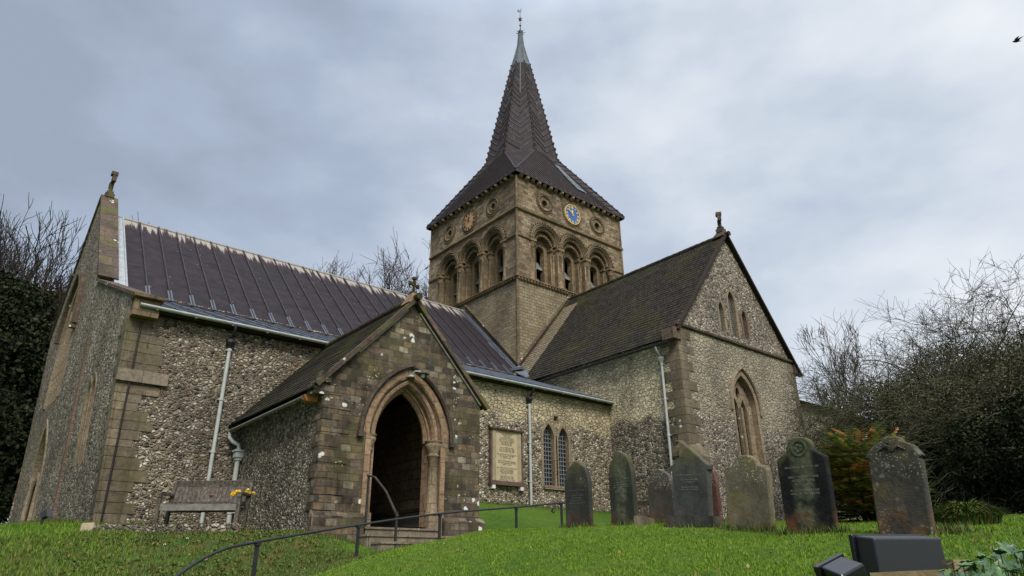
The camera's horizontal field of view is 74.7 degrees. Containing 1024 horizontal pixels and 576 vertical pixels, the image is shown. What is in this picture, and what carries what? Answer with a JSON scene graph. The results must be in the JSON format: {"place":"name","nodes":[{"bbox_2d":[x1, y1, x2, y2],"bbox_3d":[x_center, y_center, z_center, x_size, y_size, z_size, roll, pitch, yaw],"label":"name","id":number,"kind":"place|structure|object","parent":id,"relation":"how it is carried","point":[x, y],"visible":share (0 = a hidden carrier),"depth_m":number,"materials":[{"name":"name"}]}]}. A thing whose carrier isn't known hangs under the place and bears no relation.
{"place":"outdoors","nodes":[
{"label":"outdoors","id":0,"kind":"place"},
{"bbox_2d":[0,521,137,575],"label":"bank grass","id":1,"kind":"structure","parent":0,"point":[45,534],"depth_m":11.30,"materials":[{"name":"green plant"}]},
{"bbox_2d":[14,500,980,558],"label":"untrimmed grass","id":2,"kind":"structure","parent":0,"point":[950,528],"depth_m":9.79,"materials":[{"name":"green plant"}]},
{"bbox_2d":[0,503,1023,575],"bbox_3d":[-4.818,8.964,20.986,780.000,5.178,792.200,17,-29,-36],"label":"ground","id":3,"kind":"structure","parent":0,"point":[528,518],"depth_m":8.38,"materials":[{"name":"green plant"}]},
{"bbox_2d":[0,416,20,516],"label":"yew tree","id":4,"kind":"object","parent":3,"relation":"on","point":[8,459],"visible":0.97,"depth_m":28.95,"materials":[{"name":"green plant"}]},
{"bbox_2d":[0,322,21,438],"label":"yew tree","id":5,"kind":"object","parent":3,"relation":"on","point":[5,343],"visible":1,"depth_m":29.25,"materials":[{"name":"green plant"}]},
{"bbox_2d":[0,233,25,277],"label":"bare tree","id":6,"kind":"object","parent":3,"relation":"on","point":[8,259],"visible":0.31,"depth_m":44.02,"materials":[{"name":"brown plant"}]},
{"bbox_2d":[0,396,36,522],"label":"yew tree","id":7,"kind":"object","parent":3,"relation":"on","point":[13,482],"visible":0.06,"depth_m":33.25,"materials":[{"name":"green plant"}]},
{"bbox_2d":[0,212,44,282],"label":"bare tree","id":8,"kind":"object","parent":3,"relation":"on","point":[9,260],"visible":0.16,"depth_m":46.05,"materials":[{"name":"brown plant"}]},
{"bbox_2d":[0,269,60,481],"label":"yew tree","id":9,"kind":"object","parent":3,"relation":"on","point":[22,311],"visible":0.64,"depth_m":35.19,"materials":[{"name":"green plant"}]},
{"bbox_2d":[8,285,65,493],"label":"ivy clad tree","id":10,"kind":"object","parent":3,"relation":"on","point":[55,293],"visible":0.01,"depth_m":41.98,"materials":[{"name":"green plant"}]},
{"bbox_2d":[0,210,83,523],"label":"bare tree","id":11,"kind":"object","parent":3,"relation":"on","point":[50,266],"visible":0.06,"depth_m":45.34,"materials":[{"name":"brown plant"}]},
{"bbox_2d":[40,509,52,525],"bbox_3d":[-9.838,4.875,14.124,0.239,0.429,0.134,-9,-24,20],"label":"floodlight","id":12,"kind":"object","parent":3,"relation":"on","point":[45,513],"visible":0.88,"depth_m":14.12,"materials":[{"name":"metal"}]},
{"bbox_2d":[79,522,94,531],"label":"stone block","id":13,"kind":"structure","parent":3,"relation":"on","point":[85,526],"depth_m":13.28,"materials":[{"name":"beige stone"}]},
{"bbox_2d":[0,194,185,325],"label":"bare tree","id":14,"kind":"object","parent":3,"relation":"on","point":[36,256],"visible":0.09,"depth_m":41.92,"materials":[{"name":"brown plant"}]},
{"bbox_2d":[80,522,246,534],"bbox_3d":[-6.984,4.865,13.412,3.224,0.335,0.260,-1,-23,0],"label":"stone edging","id":15,"kind":"object","parent":3,"relation":"on","point":[154,527],"visible":0.41,"depth_m":13.32,"materials":[{"name":"grey stone"}]},
{"bbox_2d":[152,480,254,524],"bbox_3d":[-6.445,4.485,14.068,1.710,0.990,0.735,0,-23,-2],"label":"garden bench","id":16,"kind":"object","parent":3,"relation":"on","point":[201,496],"visible":0.92,"depth_m":14.29,"materials":[{"name":"grey wood"}]},
{"bbox_2d":[230,488,254,502],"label":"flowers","id":17,"kind":"object","parent":16,"relation":"on","point":[233,493],"visible":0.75,"depth_m":14.01,"materials":[{"name":"yellow plant"}]},
{"bbox_2d":[0,529,419,575],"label":"rough grass","id":18,"kind":"structure","parent":3,"relation":"on","point":[329,566],"depth_m":11.13,"materials":[{"name":"green plant"}]},
{"bbox_2d":[313,253,352,277],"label":"bare tree","id":19,"kind":"object","parent":3,"relation":"on","point":[334,270],"visible":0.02,"depth_m":74.58,"materials":[{"name":"brown plant"}]},
{"bbox_2d":[174,502,564,575],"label":"handrail","id":20,"kind":"object","parent":3,"relation":"on","point":[257,543],"visible":0.86,"depth_m":11.86,"materials":[{"name":"black metal"}]},
{"bbox_2d":[329,249,414,294],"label":"bare tree","id":21,"kind":"object","parent":3,"relation":"on","point":[389,277],"visible":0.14,"depth_m":63.32,"materials":[{"name":"brown plant"}]},
{"bbox_2d":[364,474,398,547],"bbox_3d":[-2.747,4.622,13.743,1.060,1.639,0.115,-12,-25,24],"label":"step handrail","id":22,"kind":"object","parent":3,"relation":"on","point":[389,499],"visible":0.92,"depth_m":13.86,"materials":[{"name":"black metal"}]},
{"bbox_2d":[368,229,430,299],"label":"bare tree","id":23,"kind":"object","parent":3,"relation":"on","point":[410,286],"visible":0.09,"depth_m":60.38,"materials":[{"name":"brown plant"}]},
{"bbox_2d":[7,9,868,550],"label":"church","id":24,"kind":"structure","parent":3,"relation":"on","point":[539,317],"depth_m":24.69,"materials":[{"name":"stone"}]},
{"bbox_2d":[408,369,428,377],"bbox_3d":[-2.195,1.989,15.624,0.526,0.200,0.292,-5,-23,11],"label":"wall lamp","id":25,"kind":"object","parent":24,"relation":"attached to","point":[422,373],"visible":1,"depth_m":15.58,"materials":[{"name":"grey metal"}]},
{"bbox_2d":[488,426,524,490],"bbox_3d":[-0.196,5.852,23.111,1.530,2.065,0.220,17,-29,-36],"label":"memorial tablet","id":26,"kind":"object","parent":24,"relation":"attached to","point":[505,457],"visible":1,"depth_m":23.07,"materials":[{"name":"beige stone"}]},
{"bbox_2d":[564,461,593,526],"bbox_3d":[1.086,3.499,10.958,0.509,1.335,0.102,-20,-29,38],"label":"headstone","id":27,"kind":"object","parent":3,"relation":"on","point":[578,496],"visible":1,"depth_m":10.95,"materials":[{"name":"grey stone"}]},
{"bbox_2d":[194,514,1023,575],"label":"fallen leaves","id":28,"kind":"object","parent":3,"relation":"on","point":[816,562],"visible":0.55,"depth_m":6.20,"materials":[{"name":"brown plant"}]},
{"bbox_2d":[608,450,638,524],"bbox_3d":[1.880,3.507,11.375,0.113,1.497,0.511,20,-30,-40],"label":"headstone","id":29,"kind":"object","parent":3,"relation":"on","point":[623,493],"visible":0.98,"depth_m":11.36,"materials":[{"name":"grey stone"}]},
{"bbox_2d":[634,515,654,525],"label":"grave kerb","id":30,"kind":"structure","parent":3,"relation":"on","point":[642,520],"depth_m":10.46,"materials":[{"name":"grey stone"}]},
{"bbox_2d":[647,469,673,522],"bbox_3d":[2.722,3.899,12.149,0.113,1.239,0.546,20,-30,-40],"label":"headstone","id":31,"kind":"object","parent":3,"relation":"on","point":[660,492],"visible":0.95,"depth_m":12.17,"materials":[{"name":"grey stone"}]},
{"bbox_2d":[665,447,722,527],"bbox_3d":[2.614,3.016,9.745,0.260,1.393,0.780,19,-26,-39],"label":"headstone","id":32,"kind":"object","parent":3,"relation":"on","point":[691,469],"visible":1,"depth_m":9.70,"materials":[{"name":"stone"}]},
{"bbox_2d":[711,468,722,517],"bbox_3d":[3.212,3.533,11.223,0.100,1.273,0.570,20,-30,-40],"label":"headstone","id":33,"kind":"object","parent":3,"relation":"on","point":[717,508],"visible":0.15,"depth_m":11.05,"materials":[{"name":"red stone"}]},
{"bbox_2d":[724,455,775,530],"bbox_3d":[3.035,2.756,8.573,0.120,1.216,0.614,17,-24,-39],"label":"headstone","id":34,"kind":"object","parent":3,"relation":"on","point":[749,490],"visible":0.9,"depth_m":8.56,"materials":[{"name":"weathered stone"},{"name":"lichen"}]},
{"bbox_2d":[777,437,838,533],"bbox_3d":[3.303,2.333,7.508,0.122,1.332,0.566,19,-28,-39],"label":"headstone","id":35,"kind":"object","parent":3,"relation":"on","point":[806,484],"visible":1,"depth_m":7.50,"materials":[{"name":"grey stone"}]},
{"bbox_2d":[794,317,872,409],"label":"bare tree","id":36,"kind":"object","parent":3,"relation":"on","point":[830,360],"visible":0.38,"depth_m":45.35,"materials":[{"name":"brown plant"}]},
{"bbox_2d":[813,553,866,575],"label":"granite memorial","id":37,"kind":"object","parent":3,"relation":"on","point":[839,564],"visible":1,"depth_m":3.44,"materials":[{"name":"grey stone"}]},
{"bbox_2d":[764,338,931,519],"bbox_3d":[12.021,5.204,23.448,8.491,7.547,7.966,17,-29,-36],"label":"thorn bush","id":38,"kind":"object","parent":3,"relation":"on","point":[807,436],"visible":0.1,"depth_m":23.84,"materials":[{"name":"brown plant"}]},
{"bbox_2d":[817,421,935,520],"bbox_3d":[5.348,2.811,10.153,1.938,1.480,1.750,17,-29,-36],"label":"heavenly bamboo shrub","id":39,"kind":"object","parent":3,"relation":"on","point":[843,463],"visible":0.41,"depth_m":9.89,"materials":[{"name":"green plant"}]},
{"bbox_2d":[848,534,944,575],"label":"granite memorial","id":40,"kind":"object","parent":3,"relation":"on","point":[873,553],"visible":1,"depth_m":3.57,"materials":[{"name":"grey stone"}]},
{"bbox_2d":[866,436,936,535],"bbox_3d":[3.726,2.018,6.420,0.152,1.192,0.501,20,-26,-40],"label":"headstone","id":41,"kind":"object","parent":3,"relation":"on","point":[900,488],"visible":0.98,"depth_m":6.41,"materials":[{"name":"grey stone"}]},
{"bbox_2d":[781,248,1023,519],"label":"thorn bush","id":42,"kind":"object","parent":3,"relation":"on","point":[845,414],"visible":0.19,"depth_m":21.21,"materials":[{"name":"brown plant"}]},
{"bbox_2d":[870,559,969,575],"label":"plank edging","id":43,"kind":"object","parent":3,"relation":"on","point":[923,572],"visible":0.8,"depth_m":2.88,"materials":[{"name":"brown wood"}]},
{"bbox_2d":[854,252,1023,513],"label":"thorn bush","id":44,"kind":"object","parent":3,"relation":"on","point":[996,383],"visible":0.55,"depth_m":16.89,"materials":[{"name":"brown plant"}]},
{"bbox_2d":[907,432,987,511],"bbox_3d":[11.408,4.973,17.576,2.183,2.395,2.336,17,-29,-36],"label":"evergreen bush","id":45,"kind":"object","parent":3,"relation":"on","point":[937,470],"visible":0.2,"depth_m":17.20,"materials":[{"name":"green plant"}]},
{"bbox_2d":[932,497,1011,526],"bbox_3d":[4.964,2.454,7.367,0.938,0.323,0.926,17,-29,-36],"label":"grass tussock","id":46,"kind":"object","parent":3,"relation":"on","point":[975,512],"depth_m":7.13,"materials":[{"name":"green plant"}]},
{"bbox_2d":[935,541,1023,575],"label":"ivy plant","id":47,"kind":"object","parent":3,"relation":"on","point":[1012,567],"visible":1,"depth_m":2.34,"materials":[{"name":"green plant"}]},
{"bbox_2d":[938,395,1023,514],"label":"evergreen bush","id":48,"kind":"object","parent":3,"relation":"on","point":[975,459],"visible":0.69,"depth_m":14.88,"materials":[{"name":"green plant"}]},
{"bbox_2d":[947,313,1018,371],"bbox_3d":[20.307,6.212,25.449,13.038,12.108,13.729,-3,-23,6],"label":"thorn bush","id":49,"kind":"object","parent":3,"relation":"on","point":[989,326],"depth_m":27.15,"materials":[{"name":"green plant"}]},
{"bbox_2d":[999,378,1023,477],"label":"evergreen bush","id":50,"kind":"object","parent":3,"relation":"on","point":[1011,424],"visible":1,"depth_m":13.47,"materials":[{"name":"green plant"}]},
{"bbox_2d":[0,0,1023,522],"label":"sky","id":51,"kind":"structure","parent":0,"point":[847,151],"materials":[{"name":"grey"}]},
{"bbox_2d":[637,500,649,516],"bbox_3d":[3.657,6.076,17.957,1.539,0.841,0.661,-9,-24,18],"label":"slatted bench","id":52,"kind":"object","parent":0,"point":[643,503],"visible":0.1,"depth_m":18.31,"materials":[{"name":"grey wood"}]},
{"bbox_2d":[1012,36,1022,42],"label":"bird","id":53,"kind":"object","parent":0,"point":[1016,39],"visible":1,"depth_m":55.15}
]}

